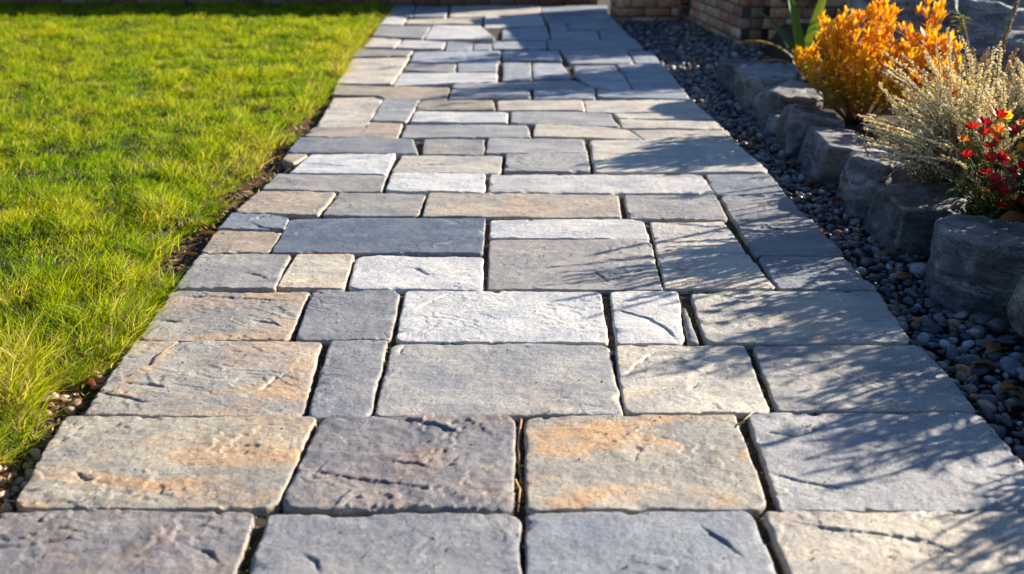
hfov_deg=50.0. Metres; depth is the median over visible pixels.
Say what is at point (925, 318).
river pebble
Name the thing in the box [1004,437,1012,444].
river pebble
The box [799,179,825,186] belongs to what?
fallen leaf
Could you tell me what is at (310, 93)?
lawn grass
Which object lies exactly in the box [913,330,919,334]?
river pebble
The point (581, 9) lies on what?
flagstone
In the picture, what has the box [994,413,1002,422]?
river pebble
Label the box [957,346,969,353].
river pebble
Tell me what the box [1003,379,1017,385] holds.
river pebble
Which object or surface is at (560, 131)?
flagstone
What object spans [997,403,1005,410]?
river pebble
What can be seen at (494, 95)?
flagstone
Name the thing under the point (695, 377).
flagstone
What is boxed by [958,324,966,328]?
river pebble
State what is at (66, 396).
brown pebble
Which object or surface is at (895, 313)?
river pebble
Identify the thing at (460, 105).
flagstone
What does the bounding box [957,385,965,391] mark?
river pebble
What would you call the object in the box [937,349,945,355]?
river pebble
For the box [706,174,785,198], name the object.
flagstone
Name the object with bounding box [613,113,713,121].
flagstone
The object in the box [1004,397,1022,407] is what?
river pebble
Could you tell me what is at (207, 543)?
flagstone
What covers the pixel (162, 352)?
twig
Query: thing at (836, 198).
fallen leaf
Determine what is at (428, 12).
flagstone
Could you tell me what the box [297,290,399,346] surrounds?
flagstone
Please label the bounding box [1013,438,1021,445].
river pebble
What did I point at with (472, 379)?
flagstone
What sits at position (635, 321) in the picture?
flagstone
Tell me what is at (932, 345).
river pebble
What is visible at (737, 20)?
brick planter wall
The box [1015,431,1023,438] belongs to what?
river pebble
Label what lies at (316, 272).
flagstone
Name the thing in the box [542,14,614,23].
flagstone
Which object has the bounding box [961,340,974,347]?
river pebble
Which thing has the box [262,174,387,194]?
flagstone
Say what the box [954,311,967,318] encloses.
river pebble
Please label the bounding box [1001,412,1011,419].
river pebble
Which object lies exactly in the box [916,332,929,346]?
river pebble
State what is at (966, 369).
river pebble
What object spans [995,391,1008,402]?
river pebble
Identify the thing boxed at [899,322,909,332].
river pebble
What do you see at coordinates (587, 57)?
flagstone
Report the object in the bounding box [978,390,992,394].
river pebble
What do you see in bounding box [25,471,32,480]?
brown pebble
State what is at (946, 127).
heather
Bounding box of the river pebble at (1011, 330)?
[1007,327,1016,334]
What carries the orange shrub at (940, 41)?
on the ground at (770, 50)
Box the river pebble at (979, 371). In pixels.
[969,364,989,376]
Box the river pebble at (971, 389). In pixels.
[965,384,977,394]
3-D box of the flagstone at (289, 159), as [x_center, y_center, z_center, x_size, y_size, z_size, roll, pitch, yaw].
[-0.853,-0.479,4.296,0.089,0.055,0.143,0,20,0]
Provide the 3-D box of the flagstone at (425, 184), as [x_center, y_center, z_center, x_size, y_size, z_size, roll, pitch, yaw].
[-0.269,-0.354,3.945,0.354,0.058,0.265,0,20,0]
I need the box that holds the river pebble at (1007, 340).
[996,334,1019,345]
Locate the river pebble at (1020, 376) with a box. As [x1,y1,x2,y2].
[1018,373,1023,381]
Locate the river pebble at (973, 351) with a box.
[969,349,977,353]
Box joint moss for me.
[83,85,933,573]
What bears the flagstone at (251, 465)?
on the ground at (770, 50)
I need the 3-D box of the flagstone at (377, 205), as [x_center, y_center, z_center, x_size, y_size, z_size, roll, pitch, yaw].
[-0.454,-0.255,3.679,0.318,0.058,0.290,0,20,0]
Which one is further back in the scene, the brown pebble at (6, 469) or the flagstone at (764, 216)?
the flagstone at (764, 216)
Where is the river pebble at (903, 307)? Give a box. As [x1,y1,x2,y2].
[899,305,907,311]
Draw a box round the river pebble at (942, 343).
[938,339,950,348]
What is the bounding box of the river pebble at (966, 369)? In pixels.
[954,364,971,376]
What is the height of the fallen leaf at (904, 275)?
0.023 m
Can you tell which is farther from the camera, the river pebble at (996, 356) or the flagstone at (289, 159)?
the flagstone at (289, 159)
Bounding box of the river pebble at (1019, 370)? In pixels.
[1016,367,1023,373]
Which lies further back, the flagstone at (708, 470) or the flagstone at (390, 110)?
the flagstone at (390, 110)
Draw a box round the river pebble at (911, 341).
[908,339,917,345]
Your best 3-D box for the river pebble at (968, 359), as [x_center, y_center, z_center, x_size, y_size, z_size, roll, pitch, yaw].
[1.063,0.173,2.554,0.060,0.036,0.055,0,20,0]
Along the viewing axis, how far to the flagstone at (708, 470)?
2.01 m
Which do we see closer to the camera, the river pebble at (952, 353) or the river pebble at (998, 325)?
the river pebble at (952, 353)
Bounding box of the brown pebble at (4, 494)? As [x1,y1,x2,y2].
[0,490,9,499]
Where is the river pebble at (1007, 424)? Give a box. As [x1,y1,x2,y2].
[1001,420,1013,428]
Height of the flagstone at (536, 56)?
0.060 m
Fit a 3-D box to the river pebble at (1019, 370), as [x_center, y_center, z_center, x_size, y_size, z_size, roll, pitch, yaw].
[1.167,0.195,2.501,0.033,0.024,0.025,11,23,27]
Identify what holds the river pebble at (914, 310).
on the ground at (770, 50)
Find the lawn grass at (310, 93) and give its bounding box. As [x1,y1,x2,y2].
[0,0,398,488]
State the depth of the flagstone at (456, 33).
7.85 m
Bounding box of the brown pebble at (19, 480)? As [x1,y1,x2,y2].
[13,477,24,486]
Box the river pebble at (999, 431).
[988,424,1004,439]
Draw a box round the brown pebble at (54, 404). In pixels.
[47,400,56,409]
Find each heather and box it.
[856,27,1023,205]
[896,140,976,184]
[946,46,1018,126]
[975,58,1023,174]
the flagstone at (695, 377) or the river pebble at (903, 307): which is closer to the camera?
the flagstone at (695, 377)
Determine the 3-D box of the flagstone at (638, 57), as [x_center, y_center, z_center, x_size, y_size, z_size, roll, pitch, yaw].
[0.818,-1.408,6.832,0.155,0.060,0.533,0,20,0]
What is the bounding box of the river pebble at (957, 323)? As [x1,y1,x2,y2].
[947,319,960,327]
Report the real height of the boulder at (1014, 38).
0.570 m
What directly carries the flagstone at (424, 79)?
on the ground at (770, 50)
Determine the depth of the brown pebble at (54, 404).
2.30 m
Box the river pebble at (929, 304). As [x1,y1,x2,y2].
[924,300,937,308]
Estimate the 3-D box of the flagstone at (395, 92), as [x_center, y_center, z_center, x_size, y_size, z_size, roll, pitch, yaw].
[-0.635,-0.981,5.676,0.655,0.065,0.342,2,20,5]
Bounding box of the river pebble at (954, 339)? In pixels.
[948,337,957,343]
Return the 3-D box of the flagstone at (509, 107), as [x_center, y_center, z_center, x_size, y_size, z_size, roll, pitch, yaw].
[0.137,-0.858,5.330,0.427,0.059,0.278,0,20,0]
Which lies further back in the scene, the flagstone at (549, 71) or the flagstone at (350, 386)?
the flagstone at (549, 71)
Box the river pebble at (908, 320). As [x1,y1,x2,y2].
[906,314,913,323]
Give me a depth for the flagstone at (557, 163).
4.19 m
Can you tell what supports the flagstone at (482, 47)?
on the ground at (770, 50)
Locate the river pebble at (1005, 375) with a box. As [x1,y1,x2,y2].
[1002,372,1008,379]
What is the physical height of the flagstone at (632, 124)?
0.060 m
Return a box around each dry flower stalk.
[951,11,973,94]
[977,0,1019,148]
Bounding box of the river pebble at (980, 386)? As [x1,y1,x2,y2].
[976,385,985,388]
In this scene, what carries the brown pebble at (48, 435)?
on the ground at (770, 50)
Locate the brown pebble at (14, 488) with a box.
[11,485,20,493]
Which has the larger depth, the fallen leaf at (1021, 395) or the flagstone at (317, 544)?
the fallen leaf at (1021, 395)
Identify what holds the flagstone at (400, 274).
on the ground at (770, 50)
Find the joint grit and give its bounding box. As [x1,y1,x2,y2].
[0,45,1021,573]
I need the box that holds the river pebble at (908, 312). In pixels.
[902,309,912,314]
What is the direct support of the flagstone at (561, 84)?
on the ground at (770, 50)
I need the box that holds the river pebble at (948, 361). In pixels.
[943,359,950,365]
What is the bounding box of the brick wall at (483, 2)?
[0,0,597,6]
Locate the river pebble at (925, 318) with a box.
[921,315,930,322]
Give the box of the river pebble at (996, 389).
[992,384,1017,397]
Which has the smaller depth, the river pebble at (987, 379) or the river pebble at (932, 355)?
the river pebble at (987, 379)
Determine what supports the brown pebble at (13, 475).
on the ground at (770, 50)
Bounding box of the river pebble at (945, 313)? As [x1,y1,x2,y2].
[941,310,953,318]
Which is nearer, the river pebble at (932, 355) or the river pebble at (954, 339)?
the river pebble at (932, 355)
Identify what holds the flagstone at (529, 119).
on the ground at (770, 50)
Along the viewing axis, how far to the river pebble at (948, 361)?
2.59 m
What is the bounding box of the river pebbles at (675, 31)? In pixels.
[614,19,941,308]
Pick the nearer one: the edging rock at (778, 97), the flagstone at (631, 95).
the edging rock at (778, 97)
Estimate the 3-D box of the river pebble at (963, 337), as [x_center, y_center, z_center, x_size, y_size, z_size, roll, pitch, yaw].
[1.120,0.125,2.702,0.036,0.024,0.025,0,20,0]
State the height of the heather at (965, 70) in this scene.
0.394 m
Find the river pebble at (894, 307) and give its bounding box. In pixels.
[887,304,899,311]
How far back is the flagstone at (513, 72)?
6.24 m
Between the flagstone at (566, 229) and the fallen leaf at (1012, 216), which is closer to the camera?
the fallen leaf at (1012, 216)
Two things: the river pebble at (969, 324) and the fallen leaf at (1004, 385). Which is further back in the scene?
the river pebble at (969, 324)
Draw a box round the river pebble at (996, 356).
[984,349,1003,361]
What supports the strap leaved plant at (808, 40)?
on the ground at (770, 50)
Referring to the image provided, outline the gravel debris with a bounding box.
[641,39,1023,431]
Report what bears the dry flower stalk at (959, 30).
on the ground at (770, 50)
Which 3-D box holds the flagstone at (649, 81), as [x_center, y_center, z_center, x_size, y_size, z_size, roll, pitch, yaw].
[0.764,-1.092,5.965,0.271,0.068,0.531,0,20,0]
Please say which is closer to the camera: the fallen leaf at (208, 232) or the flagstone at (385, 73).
the fallen leaf at (208, 232)
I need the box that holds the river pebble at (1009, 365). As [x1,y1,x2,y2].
[999,356,1023,377]
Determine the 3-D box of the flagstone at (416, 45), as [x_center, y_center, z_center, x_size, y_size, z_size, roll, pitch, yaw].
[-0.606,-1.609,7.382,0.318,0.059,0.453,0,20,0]
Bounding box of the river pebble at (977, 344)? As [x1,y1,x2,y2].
[975,339,983,348]
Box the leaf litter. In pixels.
[0,10,389,513]
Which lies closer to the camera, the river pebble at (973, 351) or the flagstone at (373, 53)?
the river pebble at (973, 351)
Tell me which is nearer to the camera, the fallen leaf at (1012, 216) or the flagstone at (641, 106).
the fallen leaf at (1012, 216)
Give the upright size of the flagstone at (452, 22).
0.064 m
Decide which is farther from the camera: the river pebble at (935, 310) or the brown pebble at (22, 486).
the river pebble at (935, 310)
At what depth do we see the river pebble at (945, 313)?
2.87 m
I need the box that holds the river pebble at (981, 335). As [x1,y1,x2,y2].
[966,325,984,340]
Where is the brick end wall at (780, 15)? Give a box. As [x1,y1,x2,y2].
[768,0,847,41]
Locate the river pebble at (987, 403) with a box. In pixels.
[976,399,996,412]
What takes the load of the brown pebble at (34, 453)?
on the ground at (770, 50)
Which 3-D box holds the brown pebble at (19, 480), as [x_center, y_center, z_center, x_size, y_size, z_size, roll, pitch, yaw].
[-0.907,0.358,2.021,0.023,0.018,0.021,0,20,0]
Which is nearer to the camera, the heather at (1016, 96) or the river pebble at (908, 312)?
the river pebble at (908, 312)
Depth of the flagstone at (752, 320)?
2.69 m
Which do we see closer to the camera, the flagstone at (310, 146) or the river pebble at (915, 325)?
the river pebble at (915, 325)
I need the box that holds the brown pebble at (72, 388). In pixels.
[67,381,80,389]
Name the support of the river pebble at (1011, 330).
on the ground at (770, 50)
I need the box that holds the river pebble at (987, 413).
[979,405,994,421]
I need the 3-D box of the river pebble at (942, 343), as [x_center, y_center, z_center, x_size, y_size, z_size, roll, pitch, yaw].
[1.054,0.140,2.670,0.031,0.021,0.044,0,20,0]
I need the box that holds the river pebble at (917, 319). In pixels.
[911,317,923,323]
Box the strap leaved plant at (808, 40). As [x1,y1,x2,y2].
[734,0,837,79]
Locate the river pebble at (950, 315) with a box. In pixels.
[947,313,955,318]
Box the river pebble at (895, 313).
[891,311,898,316]
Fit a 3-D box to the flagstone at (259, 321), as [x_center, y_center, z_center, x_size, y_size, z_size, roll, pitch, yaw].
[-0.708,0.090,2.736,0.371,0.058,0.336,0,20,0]
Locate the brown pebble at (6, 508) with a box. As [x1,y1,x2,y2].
[0,503,13,512]
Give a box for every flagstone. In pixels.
[0,508,254,573]
[16,416,316,516]
[84,340,321,418]
[140,291,309,342]
[175,253,290,292]
[201,230,281,254]
[217,212,288,233]
[236,191,335,219]
[250,513,521,573]
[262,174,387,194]
[272,218,485,257]
[277,254,354,292]
[282,154,306,168]
[283,413,515,516]
[287,137,417,158]
[289,153,395,175]
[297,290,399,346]
[305,122,402,137]
[309,340,387,424]
[317,97,381,126]
[323,193,425,218]
[332,85,450,101]
[336,57,409,86]
[349,255,483,293]
[353,49,412,58]
[363,38,400,49]
[371,98,419,124]
[372,25,430,40]
[375,343,622,422]
[380,17,405,25]
[386,172,485,195]
[388,5,414,17]
[392,155,502,176]
[393,72,497,86]
[396,40,445,50]
[396,291,607,346]
[401,125,530,141]
[404,18,481,25]
[404,63,455,72]
[410,51,499,64]
[410,111,507,124]
[414,6,448,18]
[416,100,494,111]
[422,139,484,155]
[422,193,621,222]
[424,25,494,41]
[445,41,472,50]
[449,5,540,18]
[449,89,530,101]
[452,80,588,91]
[457,62,497,72]
[472,44,491,50]
[484,14,544,29]
[485,138,586,156]
[487,239,662,294]
[488,174,713,197]
[489,219,648,240]
[492,41,546,51]
[497,100,584,113]
[502,26,548,40]
[502,51,561,62]
[502,63,531,82]
[504,152,589,175]
[510,111,619,128]
[524,414,765,517]
[524,511,775,573]
[532,63,569,81]
[533,88,594,100]
[533,124,641,141]
[541,5,607,14]
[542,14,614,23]
[547,39,642,50]
[549,23,567,30]
[550,31,598,40]
[561,49,632,65]
[567,21,621,30]
[574,65,619,74]
[575,73,631,91]
[583,100,705,114]
[589,140,766,176]
[596,90,690,100]
[599,29,631,39]
[610,291,683,346]
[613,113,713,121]
[615,345,768,418]
[616,64,669,73]
[618,119,723,131]
[623,73,683,90]
[624,195,726,223]
[628,51,660,63]
[631,129,734,142]
[650,221,774,293]
[681,309,697,345]
[690,291,908,349]
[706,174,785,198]
[720,195,843,258]
[748,412,1023,513]
[752,345,974,415]
[759,256,876,292]
[762,510,1023,573]
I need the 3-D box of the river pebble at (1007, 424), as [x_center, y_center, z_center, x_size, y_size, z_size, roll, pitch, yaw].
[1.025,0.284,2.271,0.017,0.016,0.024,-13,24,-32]
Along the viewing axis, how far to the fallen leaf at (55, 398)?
2.31 m
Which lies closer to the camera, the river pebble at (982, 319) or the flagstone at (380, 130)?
the river pebble at (982, 319)
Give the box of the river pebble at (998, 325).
[988,318,1008,333]
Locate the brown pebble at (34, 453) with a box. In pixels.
[30,448,40,457]
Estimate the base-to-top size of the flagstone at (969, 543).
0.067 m
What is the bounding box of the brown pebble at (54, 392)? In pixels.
[42,390,58,396]
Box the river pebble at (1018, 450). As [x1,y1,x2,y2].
[1012,445,1023,460]
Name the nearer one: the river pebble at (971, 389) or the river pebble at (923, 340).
the river pebble at (971, 389)
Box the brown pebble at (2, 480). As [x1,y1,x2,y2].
[0,476,7,487]
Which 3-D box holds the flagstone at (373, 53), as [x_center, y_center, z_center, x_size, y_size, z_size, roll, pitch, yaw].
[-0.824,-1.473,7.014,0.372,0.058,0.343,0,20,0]
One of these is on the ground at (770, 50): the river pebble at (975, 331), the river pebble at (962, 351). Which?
the river pebble at (962, 351)
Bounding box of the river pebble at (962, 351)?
[959,349,967,353]
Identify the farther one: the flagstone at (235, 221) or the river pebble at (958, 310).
the flagstone at (235, 221)
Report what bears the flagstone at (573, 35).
on the ground at (770, 50)
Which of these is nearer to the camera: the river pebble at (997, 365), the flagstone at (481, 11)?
the river pebble at (997, 365)
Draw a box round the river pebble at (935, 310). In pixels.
[928,307,942,314]
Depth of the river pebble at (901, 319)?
2.80 m
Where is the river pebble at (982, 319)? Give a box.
[971,313,993,326]
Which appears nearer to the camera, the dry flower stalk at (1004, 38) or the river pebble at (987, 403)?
the river pebble at (987, 403)
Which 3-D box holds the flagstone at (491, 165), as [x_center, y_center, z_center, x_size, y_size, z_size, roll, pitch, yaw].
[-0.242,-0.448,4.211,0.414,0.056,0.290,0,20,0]
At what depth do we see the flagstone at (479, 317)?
2.70 m
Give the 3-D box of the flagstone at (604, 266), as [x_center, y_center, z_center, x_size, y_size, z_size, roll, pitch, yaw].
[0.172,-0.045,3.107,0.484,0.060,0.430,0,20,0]
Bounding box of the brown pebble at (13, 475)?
[2,472,17,479]
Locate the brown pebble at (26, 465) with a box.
[22,462,34,469]
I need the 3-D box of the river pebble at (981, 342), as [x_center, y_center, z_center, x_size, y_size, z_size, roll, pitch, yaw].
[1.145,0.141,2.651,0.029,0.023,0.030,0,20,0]
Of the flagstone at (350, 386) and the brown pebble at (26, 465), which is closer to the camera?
the brown pebble at (26, 465)
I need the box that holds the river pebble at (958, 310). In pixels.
[955,308,971,314]
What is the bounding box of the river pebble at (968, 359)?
[953,354,981,365]
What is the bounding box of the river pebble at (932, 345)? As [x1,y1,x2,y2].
[927,342,938,348]
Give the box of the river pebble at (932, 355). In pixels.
[924,350,935,360]
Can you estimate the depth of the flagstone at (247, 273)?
3.00 m
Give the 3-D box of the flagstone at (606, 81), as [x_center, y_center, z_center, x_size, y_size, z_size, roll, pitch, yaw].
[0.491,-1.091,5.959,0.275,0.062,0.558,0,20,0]
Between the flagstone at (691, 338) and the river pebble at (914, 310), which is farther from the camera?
the river pebble at (914, 310)
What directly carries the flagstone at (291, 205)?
on the ground at (770, 50)
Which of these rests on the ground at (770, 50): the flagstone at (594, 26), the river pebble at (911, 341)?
the flagstone at (594, 26)
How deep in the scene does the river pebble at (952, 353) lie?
2.61 m
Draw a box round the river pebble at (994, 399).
[974,394,998,405]
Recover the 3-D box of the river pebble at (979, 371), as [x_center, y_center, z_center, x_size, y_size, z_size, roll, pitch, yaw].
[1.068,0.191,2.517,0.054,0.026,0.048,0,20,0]
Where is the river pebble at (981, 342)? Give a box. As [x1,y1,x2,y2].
[979,340,986,349]
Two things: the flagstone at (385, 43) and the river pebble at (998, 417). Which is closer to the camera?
the river pebble at (998, 417)
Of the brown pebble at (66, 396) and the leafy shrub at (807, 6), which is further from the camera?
the leafy shrub at (807, 6)
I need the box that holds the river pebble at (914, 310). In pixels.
[910,307,919,313]
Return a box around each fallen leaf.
[41,395,62,401]
[82,378,98,390]
[177,252,199,256]
[194,231,215,236]
[745,147,759,151]
[783,160,801,165]
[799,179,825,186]
[827,197,840,201]
[894,272,914,280]
[969,359,995,367]
[985,340,1006,355]
[997,381,1020,392]
[1000,211,1023,221]
[1011,388,1023,400]
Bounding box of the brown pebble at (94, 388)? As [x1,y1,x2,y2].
[90,384,99,389]
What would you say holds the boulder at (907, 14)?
on the ground at (770, 50)
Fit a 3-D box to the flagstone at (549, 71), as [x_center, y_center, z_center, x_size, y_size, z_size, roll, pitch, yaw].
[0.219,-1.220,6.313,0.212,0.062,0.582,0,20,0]
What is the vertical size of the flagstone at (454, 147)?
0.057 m
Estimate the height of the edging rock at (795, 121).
0.278 m
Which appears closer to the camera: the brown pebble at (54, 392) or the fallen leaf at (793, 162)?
the brown pebble at (54, 392)
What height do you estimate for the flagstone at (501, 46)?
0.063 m
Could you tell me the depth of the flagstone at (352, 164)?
4.17 m
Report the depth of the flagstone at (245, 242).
3.28 m
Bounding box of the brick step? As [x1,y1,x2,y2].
[610,0,679,23]
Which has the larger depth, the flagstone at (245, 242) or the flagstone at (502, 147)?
the flagstone at (502, 147)
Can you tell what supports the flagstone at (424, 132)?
on the ground at (770, 50)
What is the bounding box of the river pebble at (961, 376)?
[955,371,967,382]
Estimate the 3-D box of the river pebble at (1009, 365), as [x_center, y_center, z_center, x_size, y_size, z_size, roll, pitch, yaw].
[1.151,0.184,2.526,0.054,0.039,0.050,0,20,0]
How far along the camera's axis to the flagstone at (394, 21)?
8.59 m
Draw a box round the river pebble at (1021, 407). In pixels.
[1018,402,1023,409]
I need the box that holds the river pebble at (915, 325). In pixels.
[910,322,920,329]
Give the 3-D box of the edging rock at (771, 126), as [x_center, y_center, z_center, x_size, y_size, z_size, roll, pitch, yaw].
[1.194,-0.697,4.885,0.129,0.146,0.117,0,20,0]
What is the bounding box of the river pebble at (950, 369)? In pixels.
[945,366,955,374]
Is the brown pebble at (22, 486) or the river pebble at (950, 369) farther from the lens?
the river pebble at (950, 369)
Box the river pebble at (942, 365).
[936,361,948,369]
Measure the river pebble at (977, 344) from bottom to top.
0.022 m
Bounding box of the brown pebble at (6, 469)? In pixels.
[1,467,9,473]
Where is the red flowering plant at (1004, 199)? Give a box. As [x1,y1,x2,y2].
[935,107,1023,221]
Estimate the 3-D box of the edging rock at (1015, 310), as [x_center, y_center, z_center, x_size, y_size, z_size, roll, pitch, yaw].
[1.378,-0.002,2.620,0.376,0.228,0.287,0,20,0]
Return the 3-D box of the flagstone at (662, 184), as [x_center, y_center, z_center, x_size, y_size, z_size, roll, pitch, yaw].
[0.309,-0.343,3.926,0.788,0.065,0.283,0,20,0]
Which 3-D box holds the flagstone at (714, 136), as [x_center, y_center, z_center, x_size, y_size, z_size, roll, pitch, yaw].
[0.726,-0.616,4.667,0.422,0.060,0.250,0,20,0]
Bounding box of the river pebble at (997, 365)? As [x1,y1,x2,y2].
[992,361,999,370]
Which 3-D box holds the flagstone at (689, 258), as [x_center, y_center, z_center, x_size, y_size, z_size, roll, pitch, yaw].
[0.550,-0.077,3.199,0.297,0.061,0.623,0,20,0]
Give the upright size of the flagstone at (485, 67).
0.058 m
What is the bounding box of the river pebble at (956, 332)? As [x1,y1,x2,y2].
[949,326,959,336]
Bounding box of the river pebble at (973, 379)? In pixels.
[966,375,978,384]
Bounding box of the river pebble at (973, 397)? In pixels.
[968,393,978,401]
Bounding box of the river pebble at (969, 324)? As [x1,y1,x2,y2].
[965,322,975,328]
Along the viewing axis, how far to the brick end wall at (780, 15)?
7.60 m
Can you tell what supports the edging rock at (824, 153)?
on the ground at (770, 50)
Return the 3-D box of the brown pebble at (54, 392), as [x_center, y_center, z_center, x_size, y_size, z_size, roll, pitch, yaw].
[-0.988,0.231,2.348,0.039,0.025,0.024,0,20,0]
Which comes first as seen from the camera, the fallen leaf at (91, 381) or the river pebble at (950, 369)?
the fallen leaf at (91, 381)
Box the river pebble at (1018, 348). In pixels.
[1014,345,1022,351]
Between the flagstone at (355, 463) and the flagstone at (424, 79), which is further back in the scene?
the flagstone at (424, 79)
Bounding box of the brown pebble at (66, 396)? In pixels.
[59,395,71,401]
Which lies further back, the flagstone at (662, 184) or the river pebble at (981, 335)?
the flagstone at (662, 184)
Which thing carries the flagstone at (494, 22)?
on the ground at (770, 50)
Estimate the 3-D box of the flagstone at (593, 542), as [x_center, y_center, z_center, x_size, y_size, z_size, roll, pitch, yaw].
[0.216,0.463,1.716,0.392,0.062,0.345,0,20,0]
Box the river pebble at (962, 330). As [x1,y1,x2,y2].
[959,328,967,333]
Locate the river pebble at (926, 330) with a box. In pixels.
[920,327,931,332]
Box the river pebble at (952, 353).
[946,347,960,361]
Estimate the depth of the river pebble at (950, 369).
2.54 m
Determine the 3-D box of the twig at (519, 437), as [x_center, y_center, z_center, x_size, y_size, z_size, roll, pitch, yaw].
[0.016,0.318,2.069,0.012,0.009,0.325,0,20,0]
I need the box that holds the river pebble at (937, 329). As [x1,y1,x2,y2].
[921,323,943,335]
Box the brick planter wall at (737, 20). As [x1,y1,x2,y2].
[678,0,770,48]
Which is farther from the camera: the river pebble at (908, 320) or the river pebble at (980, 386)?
the river pebble at (908, 320)
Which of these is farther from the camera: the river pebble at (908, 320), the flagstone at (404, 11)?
the flagstone at (404, 11)
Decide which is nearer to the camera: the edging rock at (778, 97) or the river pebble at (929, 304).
the river pebble at (929, 304)
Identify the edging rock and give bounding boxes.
[715,58,761,95]
[734,62,801,117]
[757,80,822,129]
[764,112,779,138]
[775,103,844,157]
[794,126,890,188]
[836,151,920,222]
[865,178,977,262]
[923,214,1023,320]
[1006,276,1023,336]
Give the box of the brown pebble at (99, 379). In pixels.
[94,375,105,384]
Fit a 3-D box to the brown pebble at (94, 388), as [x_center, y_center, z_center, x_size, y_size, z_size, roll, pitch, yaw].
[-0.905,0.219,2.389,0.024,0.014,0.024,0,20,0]
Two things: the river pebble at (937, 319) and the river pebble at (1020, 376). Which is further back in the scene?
the river pebble at (937, 319)
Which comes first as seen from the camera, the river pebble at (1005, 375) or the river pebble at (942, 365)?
the river pebble at (1005, 375)
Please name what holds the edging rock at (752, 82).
on the ground at (770, 50)
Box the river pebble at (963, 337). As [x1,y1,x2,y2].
[959,333,974,341]
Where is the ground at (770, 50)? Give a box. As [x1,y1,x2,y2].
[0,0,1023,573]
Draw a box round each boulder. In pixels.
[843,0,959,76]
[952,0,1023,76]
[985,0,1023,7]
[990,30,1023,98]
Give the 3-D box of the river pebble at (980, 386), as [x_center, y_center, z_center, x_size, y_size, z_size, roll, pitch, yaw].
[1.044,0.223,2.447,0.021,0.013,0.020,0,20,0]
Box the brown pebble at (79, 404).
[68,398,84,410]
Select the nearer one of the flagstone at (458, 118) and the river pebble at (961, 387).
the river pebble at (961, 387)
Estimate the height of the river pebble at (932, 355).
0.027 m
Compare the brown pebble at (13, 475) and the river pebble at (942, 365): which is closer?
the brown pebble at (13, 475)
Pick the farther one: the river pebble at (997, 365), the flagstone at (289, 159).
the flagstone at (289, 159)
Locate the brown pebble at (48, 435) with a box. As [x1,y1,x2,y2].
[41,433,50,441]
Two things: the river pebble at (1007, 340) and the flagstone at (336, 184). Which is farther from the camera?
the flagstone at (336, 184)
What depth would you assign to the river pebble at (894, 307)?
2.87 m
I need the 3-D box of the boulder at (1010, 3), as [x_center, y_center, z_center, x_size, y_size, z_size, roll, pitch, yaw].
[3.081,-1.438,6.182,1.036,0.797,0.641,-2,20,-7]
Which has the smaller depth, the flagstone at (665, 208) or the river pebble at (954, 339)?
the river pebble at (954, 339)
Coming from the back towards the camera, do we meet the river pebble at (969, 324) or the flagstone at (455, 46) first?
the flagstone at (455, 46)
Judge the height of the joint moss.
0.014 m
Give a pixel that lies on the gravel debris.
(970, 320)
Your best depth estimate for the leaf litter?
3.16 m
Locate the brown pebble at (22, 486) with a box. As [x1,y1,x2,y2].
[20,481,27,490]
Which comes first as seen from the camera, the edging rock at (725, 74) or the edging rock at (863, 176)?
the edging rock at (863, 176)
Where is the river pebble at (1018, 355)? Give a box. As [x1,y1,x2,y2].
[1008,352,1021,359]
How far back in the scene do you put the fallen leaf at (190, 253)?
3.20 m
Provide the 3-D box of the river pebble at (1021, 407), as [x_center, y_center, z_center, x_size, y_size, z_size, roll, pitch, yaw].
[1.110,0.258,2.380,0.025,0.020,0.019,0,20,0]
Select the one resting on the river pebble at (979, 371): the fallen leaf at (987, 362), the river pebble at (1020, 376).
the fallen leaf at (987, 362)
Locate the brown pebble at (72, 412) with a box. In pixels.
[64,406,76,415]
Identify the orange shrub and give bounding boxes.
[792,0,944,124]
[894,54,970,127]
[913,0,964,117]
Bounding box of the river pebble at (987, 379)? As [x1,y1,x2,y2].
[983,375,995,383]
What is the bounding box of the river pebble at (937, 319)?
[934,315,946,323]
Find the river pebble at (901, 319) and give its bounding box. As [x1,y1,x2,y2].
[896,316,905,322]
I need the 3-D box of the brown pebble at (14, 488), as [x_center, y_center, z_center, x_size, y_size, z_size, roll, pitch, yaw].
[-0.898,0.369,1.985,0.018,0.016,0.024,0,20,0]
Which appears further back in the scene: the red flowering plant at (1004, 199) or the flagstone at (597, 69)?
the flagstone at (597, 69)
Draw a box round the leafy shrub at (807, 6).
[762,0,812,8]
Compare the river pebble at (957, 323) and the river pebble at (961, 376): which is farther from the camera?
the river pebble at (957, 323)
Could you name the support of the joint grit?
on the ground at (770, 50)
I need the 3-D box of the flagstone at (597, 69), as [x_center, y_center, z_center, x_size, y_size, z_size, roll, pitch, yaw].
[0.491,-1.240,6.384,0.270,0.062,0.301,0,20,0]
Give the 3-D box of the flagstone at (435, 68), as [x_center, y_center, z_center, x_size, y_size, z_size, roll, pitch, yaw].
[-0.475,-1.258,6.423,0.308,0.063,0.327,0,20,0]
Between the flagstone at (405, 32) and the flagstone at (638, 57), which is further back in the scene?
the flagstone at (405, 32)
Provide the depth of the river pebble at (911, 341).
2.65 m
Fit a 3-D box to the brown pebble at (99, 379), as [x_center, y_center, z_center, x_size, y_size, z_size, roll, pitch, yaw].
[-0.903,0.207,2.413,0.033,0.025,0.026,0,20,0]
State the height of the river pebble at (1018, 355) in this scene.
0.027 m
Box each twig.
[151,342,177,363]
[514,479,520,511]
[517,418,524,502]
[739,411,754,424]
[863,126,873,156]
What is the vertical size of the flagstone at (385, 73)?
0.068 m
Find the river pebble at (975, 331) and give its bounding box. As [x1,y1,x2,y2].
[969,328,980,333]
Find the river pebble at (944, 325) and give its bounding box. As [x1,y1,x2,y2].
[938,323,948,328]

